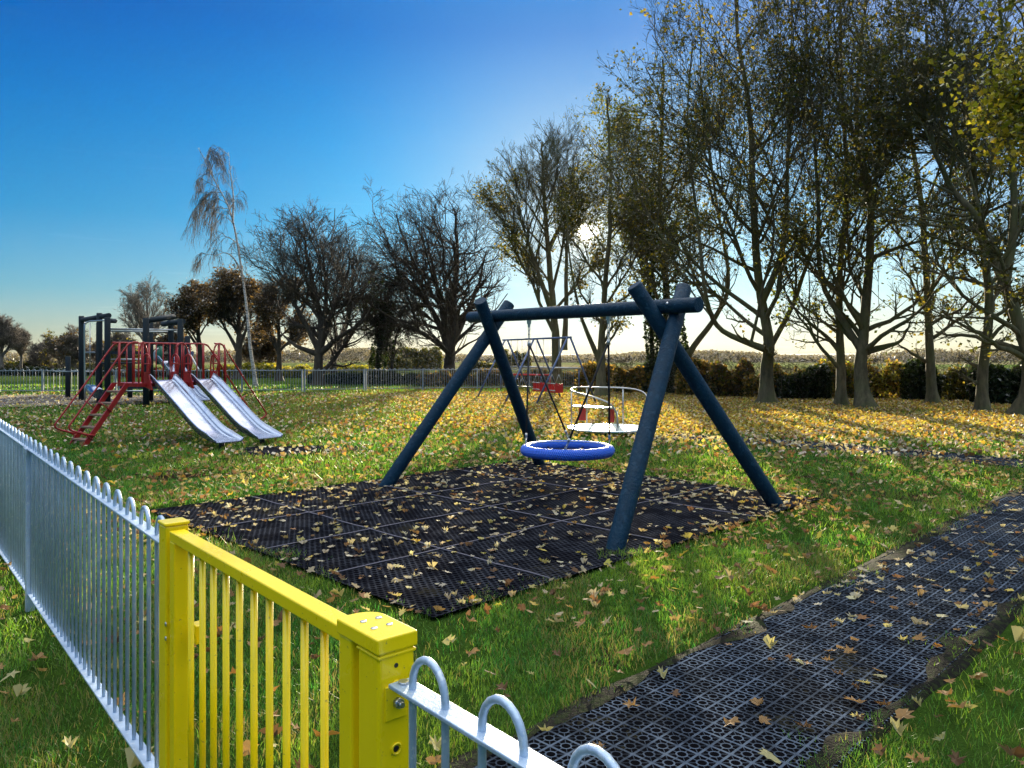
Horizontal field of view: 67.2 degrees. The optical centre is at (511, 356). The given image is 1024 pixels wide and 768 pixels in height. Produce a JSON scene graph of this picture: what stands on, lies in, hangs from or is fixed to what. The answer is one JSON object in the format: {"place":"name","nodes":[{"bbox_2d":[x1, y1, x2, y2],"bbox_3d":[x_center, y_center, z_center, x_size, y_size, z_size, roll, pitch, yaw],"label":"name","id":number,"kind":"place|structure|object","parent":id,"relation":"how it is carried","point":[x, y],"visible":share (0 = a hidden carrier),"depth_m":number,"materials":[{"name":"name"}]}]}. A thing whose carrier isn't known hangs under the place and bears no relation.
{"place":"outdoors","nodes":[
{"label":"outdoors","id":0,"kind":"place"},
{"bbox_2d":[0,359,1023,767],"bbox_3d":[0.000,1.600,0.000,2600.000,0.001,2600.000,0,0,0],"label":"ground","id":1,"kind":"structure","parent":0,"point":[986,749],"depth_m":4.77,"materials":[{"name":"plant"}]},
{"bbox_2d":[0,314,30,368],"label":"bare tree","id":2,"kind":"object","parent":1,"relation":"on","point":[9,336],"visible":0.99,"depth_m":73.69,"materials":[{"name":"brown plant"}]},
{"bbox_2d":[6,326,32,368],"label":"bare tree","id":3,"kind":"object","parent":1,"relation":"on","point":[21,350],"visible":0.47,"depth_m":77.94,"materials":[{"name":"brown plant"}]},
{"bbox_2d":[13,683,30,696],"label":"maple leaf","id":4,"kind":"object","parent":1,"relation":"on","point":[19,689],"visible":1,"depth_m":3.53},
{"bbox_2d":[3,358,58,368],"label":"thorn bush","id":5,"kind":"object","parent":1,"relation":"on","point":[8,364],"visible":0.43,"depth_m":83.17,"materials":[{"name":"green plant"}]},
{"bbox_2d":[24,339,56,365],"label":"bare shrub","id":6,"kind":"object","parent":1,"relation":"on","point":[32,356],"visible":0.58,"depth_m":83.14,"materials":[{"name":"brown plant"}]},
{"bbox_2d":[36,326,75,367],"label":"bare shrub","id":7,"kind":"object","parent":1,"relation":"on","point":[44,357],"visible":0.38,"depth_m":79.27,"materials":[{"name":"brown plant"}]},
{"bbox_2d":[0,369,116,391],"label":"bow top fence","id":8,"kind":"object","parent":1,"relation":"on","point":[42,380],"visible":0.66,"depth_m":34.34,"materials":[{"name":"metal"}]},
{"bbox_2d":[61,735,78,747],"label":"maple leaf","id":9,"kind":"object","parent":1,"relation":"on","point":[69,743],"visible":1,"depth_m":3.07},
{"bbox_2d":[52,323,93,367],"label":"bare shrub","id":10,"kind":"object","parent":1,"relation":"on","point":[67,344],"visible":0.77,"depth_m":75.19,"materials":[{"name":"brown plant"}]},
{"bbox_2d":[0,365,160,375],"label":"clipped hedge","id":11,"kind":"object","parent":1,"relation":"on","point":[47,368],"visible":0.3,"depth_m":65.66,"materials":[{"name":"green plant"}]},
{"bbox_2d":[0,419,164,767],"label":"bow top fence","id":12,"kind":"object","parent":1,"relation":"on","point":[32,474],"visible":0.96,"depth_m":3.54,"materials":[{"name":"metal"}]},
{"bbox_2d":[0,394,167,406],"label":"rubber matting","id":13,"kind":"object","parent":1,"relation":"on","point":[67,401],"visible":0.28,"depth_m":28.04,"materials":[{"name":"black rubber"}]},
{"bbox_2d":[55,313,209,405],"bbox_3d":[-13.746,0.082,28.072,3.348,3.273,9.201,0,0,-42],"label":"climbing frame","id":14,"kind":"object","parent":13,"relation":"on","point":[148,331],"visible":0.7,"depth_m":26.80,"materials":[{"name":"metal"}]},
{"bbox_2d":[85,339,103,367],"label":"bare shrub","id":15,"kind":"object","parent":1,"relation":"on","point":[93,355],"visible":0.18,"depth_m":79.68,"materials":[{"name":"grey plant"}]},
{"bbox_2d":[103,332,140,367],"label":"bare shrub","id":16,"kind":"object","parent":1,"relation":"on","point":[118,337],"visible":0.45,"depth_m":77.53,"materials":[{"name":"grey plant"}]},
{"bbox_2d":[111,367,167,376],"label":"laurel bush","id":17,"kind":"object","parent":1,"relation":"on","point":[160,373],"visible":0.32,"depth_m":61.09,"materials":[{"name":"green plant"}]},
{"bbox_2d":[125,746,154,767],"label":"maple leaf","id":18,"kind":"object","parent":1,"relation":"on","point":[132,760],"visible":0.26,"depth_m":2.94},
{"bbox_2d":[112,270,171,340],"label":"bare tree","id":19,"kind":"object","parent":1,"relation":"on","point":[138,311],"visible":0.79,"depth_m":65.66,"materials":[{"name":"grey plant"}]},
{"bbox_2d":[54,341,282,448],"bbox_3d":[-5.838,0.677,14.636,3.048,1.946,4.099,0,0,37],"label":"double slide","id":20,"kind":"object","parent":1,"relation":"on","point":[191,408],"visible":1,"depth_m":14.47,"materials":[{"name":"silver metal"}]},
{"bbox_2d":[153,325,193,360],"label":"bare shrub","id":21,"kind":"object","parent":1,"relation":"on","point":[163,338],"visible":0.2,"depth_m":65.16,"materials":[{"name":"grey plant"}]},
{"bbox_2d":[158,275,217,377],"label":"tree","id":22,"kind":"object","parent":1,"relation":"on","point":[181,307],"visible":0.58,"depth_m":57.06,"materials":[{"name":"brown plant"}]},
{"bbox_2d":[118,369,302,391],"bbox_3d":[-13.544,1.089,34.725,8.023,1.103,0.078,0,0,-7],"label":"bow top fence","id":23,"kind":"object","parent":1,"relation":"on","point":[266,370],"visible":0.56,"depth_m":34.95,"materials":[{"name":"metal"}]},
{"bbox_2d":[181,145,257,385],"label":"birch tree","id":24,"kind":"object","parent":1,"relation":"on","point":[201,204],"visible":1,"depth_m":41.99,"materials":[{"name":"brown plant"}]},
{"bbox_2d":[209,364,234,377],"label":"laurel bush","id":25,"kind":"object","parent":1,"relation":"on","point":[230,367],"visible":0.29,"depth_m":59.06,"materials":[{"name":"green plant"}]},
{"bbox_2d":[187,261,264,378],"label":"tree","id":26,"kind":"object","parent":1,"relation":"on","point":[228,297],"visible":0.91,"depth_m":55.51,"materials":[{"name":"brown plant"}]},
{"bbox_2d":[243,739,258,755],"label":"maple leaf","id":27,"kind":"object","parent":1,"relation":"on","point":[246,746],"visible":0.52,"depth_m":2.99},
{"bbox_2d":[242,360,282,377],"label":"laurel bush","id":28,"kind":"object","parent":1,"relation":"on","point":[267,365],"visible":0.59,"depth_m":59.02,"materials":[{"name":"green plant"}]},
{"bbox_2d":[242,319,285,362],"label":"bare shrub","id":29,"kind":"object","parent":1,"relation":"on","point":[266,349],"visible":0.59,"depth_m":61.31,"materials":[{"name":"brown plant"}]},
{"bbox_2d":[258,723,282,736],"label":"maple leaf","id":30,"kind":"object","parent":1,"relation":"on","point":[277,730],"visible":0.55,"depth_m":3.18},
{"bbox_2d":[248,273,313,380],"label":"tree","id":31,"kind":"object","parent":1,"relation":"on","point":[260,309],"visible":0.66,"depth_m":51.58,"materials":[{"name":"brown plant"}]},
{"bbox_2d":[158,517,416,767],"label":"yellow gate","id":32,"kind":"structure","parent":1,"relation":"on","point":[376,649],"depth_m":1.79,"materials":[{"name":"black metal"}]},
{"bbox_2d":[389,656,619,767],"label":"bow top fence","id":33,"kind":"object","parent":32,"relation":"attached to","point":[481,732],"visible":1,"depth_m":1.19,"materials":[{"name":"metal"}]},
{"bbox_2d":[272,363,312,377],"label":"laurel bush","id":34,"kind":"object","parent":1,"relation":"on","point":[286,374],"visible":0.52,"depth_m":59.23,"materials":[{"name":"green plant"}]},
{"bbox_2d":[236,446,358,454],"bbox_3d":[-3.662,1.582,13.145,2.109,0.001,1.393,0,0,-10],"label":"rubber matting","id":35,"kind":"object","parent":1,"relation":"on","point":[265,450],"visible":0.68,"depth_m":13.17,"materials":[{"name":"rubber"}]},
{"bbox_2d":[230,197,399,384],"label":"horse chestnut tree","id":36,"kind":"object","parent":1,"relation":"on","point":[327,314],"visible":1,"depth_m":43.74,"materials":[{"name":"brown plant"}]},
{"bbox_2d":[304,369,364,391],"bbox_3d":[-8.248,1.089,35.860,2.871,1.102,0.094,0,0,-27],"label":"bow top fence","id":37,"kind":"object","parent":1,"relation":"on","point":[307,370],"visible":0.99,"depth_m":35.76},
{"bbox_2d":[323,361,365,371],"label":"laurel bush","id":38,"kind":"object","parent":1,"relation":"on","point":[351,367],"visible":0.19,"depth_m":59.30,"materials":[{"name":"green plant"}]},
{"bbox_2d":[302,367,388,383],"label":"clipped hedge","id":39,"kind":"object","parent":1,"relation":"on","point":[349,377],"visible":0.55,"depth_m":45.53,"materials":[{"name":"green plant"}]},
{"bbox_2d":[305,229,390,373],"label":"bare tree","id":40,"kind":"object","parent":1,"relation":"on","point":[352,265],"visible":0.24,"depth_m":53.87,"materials":[{"name":"brown plant"}]},
{"bbox_2d":[367,353,411,370],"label":"thorn bush","id":41,"kind":"object","parent":1,"relation":"on","point":[400,362],"visible":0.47,"depth_m":89.13,"materials":[{"name":"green plant"}]},
{"bbox_2d":[354,261,425,383],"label":"ivy tree","id":42,"kind":"object","parent":1,"relation":"on","point":[382,351],"visible":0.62,"depth_m":45.45,"materials":[{"name":"green plant"}]},
{"bbox_2d":[367,368,428,383],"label":"clipped hedge","id":43,"kind":"object","parent":1,"relation":"on","point":[396,377],"visible":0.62,"depth_m":45.55,"materials":[{"name":"green plant"}]},
{"bbox_2d":[395,339,443,368],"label":"thorn bush","id":44,"kind":"object","parent":1,"relation":"on","point":[431,358],"visible":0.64,"depth_m":94.14,"materials":[{"name":"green plant"}]},
{"bbox_2d":[349,168,511,373],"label":"horse chestnut tree","id":45,"kind":"object","parent":1,"relation":"on","point":[449,321],"visible":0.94,"depth_m":44.15,"materials":[{"name":"brown plant"}]},
{"bbox_2d":[426,755,440,764],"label":"maple leaf","id":46,"kind":"object","parent":1,"relation":"on","point":[431,760],"visible":0.93,"depth_m":2.93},
{"bbox_2d":[428,735,440,750],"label":"maple leaf","id":47,"kind":"object","parent":1,"relation":"on","point":[435,743],"visible":0.93,"depth_m":3.08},
{"bbox_2d":[442,634,455,644],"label":"maple leaf","id":48,"kind":"object","parent":1,"relation":"on","point":[447,640],"visible":1,"depth_m":4.17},
{"bbox_2d":[365,368,575,390],"bbox_3d":[-1.714,1.089,38.000,10.914,1.102,0.087,0,0,-16],"label":"bow top fence","id":49,"kind":"object","parent":1,"relation":"on","point":[477,369],"visible":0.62,"depth_m":37.41,"materials":[{"name":"metal"}]},
{"bbox_2d":[458,358,497,371],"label":"thorn bush","id":50,"kind":"object","parent":1,"relation":"on","point":[480,364],"visible":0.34,"depth_m":79.10,"materials":[{"name":"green plant"}]},
{"bbox_2d":[150,459,820,616],"bbox_3d":[-0.148,1.571,8.245,4.622,0.022,5.542,0,0,45],"label":"rubber matting","id":51,"kind":"object","parent":1,"relation":"on","point":[425,592],"visible":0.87,"depth_m":7.24,"materials":[{"name":"rubber"}]},
{"bbox_2d":[378,281,783,549],"bbox_3d":[0.632,0.508,8.894,3.067,2.530,4.441,0,0,-38],"label":"log swing stand","id":52,"kind":"object","parent":51,"relation":"on","point":[679,305],"visible":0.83,"depth_m":7.92,"materials":[{"name":"blue wood"}]},
{"bbox_2d":[520,316,614,460],"bbox_3d":[0.635,0.344,8.858,1.080,1.599,1.156,0,0,0],"label":"basket swing","id":53,"kind":"object","parent":52,"relation":"hanging from","point":[569,449],"visible":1,"depth_m":8.53,"materials":[{"name":"blue plastic"}]},
{"bbox_2d":[416,366,576,385],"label":"clipped hedge","id":54,"kind":"object","parent":1,"relation":"on","point":[569,379],"visible":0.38,"depth_m":42.57,"materials":[{"name":"green plant"}]},
{"bbox_2d":[6,349,1008,358],"bbox_3d":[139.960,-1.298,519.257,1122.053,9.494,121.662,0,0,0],"label":"treeline","id":55,"kind":"object","parent":1,"relation":"on","point":[461,354],"visible":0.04,"depth_m":506.94,"materials":[{"name":"brown plant"}]},
{"bbox_2d":[0,390,1023,767],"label":"fallen leaves","id":56,"kind":"object","parent":1,"relation":"on","point":[962,420],"visible":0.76,"depth_m":13.47,"materials":[{"name":"yellow plant"}]},
{"bbox_2d":[3,346,1020,362],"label":"treeline","id":57,"kind":"object","parent":1,"relation":"on","point":[300,356],"visible":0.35,"depth_m":223.30,"materials":[{"name":"green plant"}]},
{"bbox_2d":[493,346,531,365],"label":"thorn bush","id":58,"kind":"object","parent":1,"relation":"on","point":[519,356],"visible":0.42,"depth_m":119.20,"materials":[{"name":"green plant"}]},
{"bbox_2d":[477,336,595,403],"bbox_3d":[0.789,0.480,28.470,3.014,2.382,5.892,0,0,-21],"label":"swing set","id":59,"kind":"object","parent":1,"relation":"on","point":[554,365],"visible":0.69,"depth_m":27.62,"materials":[{"name":"blue paint"}]},
{"bbox_2d":[532,339,546,391],"bbox_3d":[1.006,0.287,27.836,0.357,1.906,0.567,0,0,-25],"label":"cradle swing","id":60,"kind":"object","parent":59,"relation":"hanging from","point":[538,386],"visible":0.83,"depth_m":27.62,"materials":[{"name":"plastic"}]},
{"bbox_2d":[547,339,562,392],"bbox_3d":[1.500,0.289,26.778,0.357,1.902,0.567,0,0,-25],"label":"cradle swing","id":61,"kind":"object","parent":59,"relation":"hanging from","point":[555,388],"visible":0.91,"depth_m":26.58,"materials":[{"name":"plastic"}]},
{"bbox_2d":[466,107,614,388],"bbox_3d":[1.578,-5.429,39.055,6.903,14.319,7.408,0,0,-33],"label":"poplar tree","id":62,"kind":"object","parent":1,"relation":"on","point":[529,257],"visible":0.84,"depth_m":38.66,"materials":[{"name":"green plant"}]},
{"bbox_2d":[500,366,581,391],"bbox_3d":[1.270,1.028,35.279,4.415,1.245,0.161,0,0,34],"label":"barrier rail","id":63,"kind":"object","parent":1,"relation":"on","point":[578,368],"visible":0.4,"depth_m":34.84,"materials":[{"name":"metal"}]},
{"bbox_2d":[565,354,636,390],"bbox_3d":[4.242,0.762,36.879,3.634,1.836,1.627,0,0,0],"label":"beech hedge","id":64,"kind":"object","parent":1,"relation":"on","point":[589,367],"visible":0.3,"depth_m":36.69,"materials":[{"name":"brown plant"}]},
{"bbox_2d":[567,386,646,435],"bbox_3d":[2.050,1.122,16.300,1.760,0.955,1.760,0,0,0],"label":"roundabout","id":65,"kind":"object","parent":1,"relation":"on","point":[615,429],"visible":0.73,"depth_m":15.99,"materials":[{"name":"metal"}]},
{"bbox_2d":[540,82,675,395],"bbox_3d":[3.888,-4.733,31.140,5.481,12.904,4.678,0,0,0],"label":"sycamore tree","id":66,"kind":"object","parent":1,"relation":"on","point":[621,223],"visible":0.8,"depth_m":31.04,"materials":[{"name":"green plant"}]},
{"bbox_2d":[605,350,655,393],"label":"beech hedge","id":67,"kind":"object","parent":1,"relation":"on","point":[631,377],"visible":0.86,"depth_m":33.70,"materials":[{"name":"brown plant"}]},
{"bbox_2d":[569,85,700,360],"bbox_3d":[5.517,-5.456,34.952,6.347,14.827,6.002,0,0,0],"label":"sycamore tree","id":68,"kind":"object","parent":1,"relation":"on","point":[651,351],"visible":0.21,"depth_m":34.72,"materials":[{"name":"green plant"}]},
{"bbox_2d":[640,354,693,391],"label":"ivy hedge","id":69,"kind":"object","parent":1,"relation":"on","point":[648,364],"visible":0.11,"depth_m":33.63,"materials":[{"name":"green plant"}]},
{"bbox_2d":[601,21,779,393],"bbox_3d":[7.534,-5.917,33.031,7.759,16.199,7.341,0,0,0],"label":"sycamore tree","id":70,"kind":"object","parent":1,"relation":"on","point":[690,350],"visible":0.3,"depth_m":32.19,"materials":[{"name":"green plant"}]},
{"bbox_2d":[673,354,731,395],"bbox_3d":[7.814,0.706,31.546,2.377,1.921,1.289,0,0,0],"label":"beech hedge","id":71,"kind":"object","parent":1,"relation":"on","point":[681,386],"visible":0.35,"depth_m":31.18,"materials":[{"name":"brown plant"}]},
{"bbox_2d":[697,353,760,397],"bbox_3d":[8.561,0.715,30.388,2.462,1.875,1.449,0,0,0],"label":"beech hedge","id":72,"kind":"object","parent":1,"relation":"on","point":[721,379],"visible":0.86,"depth_m":30.15,"materials":[{"name":"brown plant"}]},
{"bbox_2d":[437,487,1023,767],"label":"soil","id":73,"kind":"structure","parent":1,"relation":"on","point":[605,695],"depth_m":4.24,"materials":[{"name":"soil"}]},
{"bbox_2d":[588,0,899,404],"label":"sycamore tree","id":74,"kind":"object","parent":1,"relation":"on","point":[766,393],"visible":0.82,"depth_m":25.29,"materials":[{"name":"green plant"}]},
{"bbox_2d":[737,355,789,397],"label":"beech hedge","id":75,"kind":"object","parent":1,"relation":"on","point":[750,383],"visible":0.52,"depth_m":29.76,"materials":[{"name":"brown plant"}]},
{"bbox_2d":[757,355,809,398],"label":"beech hedge","id":76,"kind":"object","parent":1,"relation":"on","point":[775,369],"visible":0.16,"depth_m":29.22,"materials":[{"name":"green plant"}]},
{"bbox_2d":[773,357,835,399],"bbox_3d":[10.747,0.822,28.732,3.054,1.659,1.480,0,0,0],"label":"holly bush","id":77,"kind":"object","parent":1,"relation":"on","point":[813,381],"visible":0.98,"depth_m":28.47,"materials":[{"name":"green plant"}]},
{"bbox_2d":[808,355,853,397],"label":"beech hedge","id":78,"kind":"object","parent":1,"relation":"on","point":[848,368],"visible":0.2,"depth_m":29.13,"materials":[{"name":"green plant"}]},
{"bbox_2d":[714,0,962,405],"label":"sycamore tree","id":79,"kind":"object","parent":1,"relation":"on","point":[841,397],"visible":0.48,"depth_m":24.16,"materials":[{"name":"green plant"}]},
{"bbox_2d":[739,0,988,408],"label":"sycamore tree","id":80,"kind":"object","parent":1,"relation":"on","point":[863,396],"visible":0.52,"depth_m":23.59,"materials":[{"name":"green plant"}]},
{"bbox_2d":[845,355,884,397],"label":"beech hedge","id":81,"kind":"object","parent":1,"relation":"on","point":[872,369],"visible":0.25,"depth_m":29.14,"materials":[{"name":"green plant"}]},
{"bbox_2d":[850,351,903,398],"bbox_3d":[14.125,0.704,29.046,2.303,1.879,1.173,0,0,0],"label":"beech hedge","id":82,"kind":"object","parent":1,"relation":"on","point":[880,387],"visible":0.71,"depth_m":28.84,"materials":[{"name":"brown plant"}]},
{"bbox_2d":[871,743,887,755],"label":"maple leaf","id":83,"kind":"object","parent":1,"relation":"on","point":[880,750],"visible":1,"depth_m":3.03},
{"bbox_2d":[890,717,906,735],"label":"maple leaf","id":84,"kind":"object","parent":1,"relation":"on","point":[899,728],"visible":1,"depth_m":3.20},
{"bbox_2d":[894,708,913,719],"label":"maple leaf","id":85,"kind":"object","parent":1,"relation":"on","point":[901,713],"visible":1,"depth_m":3.32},
{"bbox_2d":[905,753,920,763],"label":"maple leaf","id":86,"kind":"object","parent":1,"relation":"on","point":[913,759],"visible":1,"depth_m":2.97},
{"bbox_2d":[805,0,1023,416],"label":"sycamore tree","id":87,"kind":"object","parent":1,"relation":"on","point":[1003,268],"visible":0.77,"depth_m":20.40,"materials":[{"name":"green plant"}]},
{"bbox_2d":[805,574,1023,767],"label":"soil","id":88,"kind":"structure","parent":1,"relation":"on","point":[1001,621],"depth_m":3.73,"materials":[{"name":"soil"}]},
{"bbox_2d":[825,0,1023,402],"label":"sycamore tree","id":89,"kind":"object","parent":1,"relation":"on","point":[932,395],"visible":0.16,"depth_m":25.93,"materials":[{"name":"green plant"}]},
{"bbox_2d":[886,354,966,399],"bbox_3d":[14.970,0.755,27.989,2.521,1.809,1.354,0,0,0],"label":"holly bush","id":90,"kind":"object","parent":1,"relation":"on","point":[912,381],"visible":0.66,"depth_m":27.72,"materials":[{"name":"green plant"}]},
{"bbox_2d":[920,353,970,400],"bbox_3d":[15.869,0.723,28.038,2.243,1.836,1.502,0,0,-31],"label":"beech hedge","id":91,"kind":"object","parent":1,"relation":"on","point":[950,388],"visible":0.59,"depth_m":27.80,"materials":[{"name":"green plant"}]},
{"bbox_2d":[869,0,1023,412],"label":"sycamore tree","id":92,"kind":"object","parent":1,"relation":"on","point":[982,399],"visible":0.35,"depth_m":22.04,"materials":[{"name":"green plant"}]},
{"bbox_2d":[947,749,965,765],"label":"maple leaf","id":93,"kind":"object","parent":1,"relation":"on","point":[956,759],"visible":1,"depth_m":2.93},
{"bbox_2d":[908,0,1023,216],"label":"maple tree","id":94,"kind":"object","parent":1,"relation":"on","point":[1008,98],"visible":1,"depth_m":12.85,"materials":[{"name":"green plant"}]},
{"bbox_2d":[957,351,978,399],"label":"beech hedge","id":95,"kind":"object","parent":1,"relation":"on","point":[965,375],"visible":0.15,"depth_m":27.85,"materials":[{"name":"plant"}]},
{"bbox_2d":[959,352,1020,404],"bbox_3d":[16.630,0.675,25.964,3.260,1.941,1.398,0,0,0],"label":"yew hedge","id":96,"kind":"object","parent":1,"relation":"on","point":[1002,385],"visible":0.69,"depth_m":25.62,"materials":[{"name":"green plant"}]},
{"bbox_2d":[993,687,1014,695],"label":"maple leaf","id":97,"kind":"object","parent":1,"relation":"on","point":[1008,692],"visible":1,"depth_m":3.54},
{"bbox_2d":[996,742,1023,758],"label":"maple leaf","id":98,"kind":"object","parent":1,"relation":"on","point":[1018,751],"visible":1,"depth_m":2.96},
{"bbox_2d":[1006,359,1021,391],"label":"yew hedge","id":99,"kind":"object","parent":1,"relation":"on","point":[1020,374],"visible":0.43,"depth_m":25.68,"materials":[{"name":"green plant"}]},
{"bbox_2d":[1011,626,1023,642],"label":"maple leaf","id":100,"kind":"object","parent":1,"relation":"on","point":[1018,633],"visible":1,"depth_m":4.19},
{"bbox_2d":[0,0,1023,354],"label":"sky","id":101,"kind":"structure","parent":0,"point":[107,107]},
{"bbox_2d":[456,352,887,355],"bbox_3d":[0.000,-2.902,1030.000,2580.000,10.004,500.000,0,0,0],"label":"hills","id":102,"kind":"structure","parent":0,"point":[780,354],"depth_m":898.82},
{"bbox_2d":[474,489,1023,767],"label":"path","id":103,"kind":"structure","parent":0,"point":[660,726],"depth_m":3.84,"materials":[{"name":"rubber"}]},
{"bbox_2d":[724,716,739,725],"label":"maple leaf","id":104,"kind":"object","parent":103,"relation":"on","point":[733,720],"visible":1,"depth_m":3.28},
{"bbox_2d":[749,697,762,704],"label":"maple leaf","id":105,"kind":"object","parent":103,"relation":"on","point":[755,700],"visible":1,"depth_m":3.47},
{"bbox_2d":[759,748,780,763],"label":"maple leaf","id":106,"kind":"object","parent":103,"relation":"on","point":[767,754],"visible":1,"depth_m":3.01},
{"bbox_2d":[763,634,777,647],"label":"maple leaf","id":107,"kind":"object","parent":103,"relation":"on","point":[769,642],"visible":1,"depth_m":4.17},
{"bbox_2d":[656,434,1023,467],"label":"path","id":108,"kind":"structure","parent":0,"point":[962,457],"depth_m":12.77,"materials":[{"name":"rubber"}]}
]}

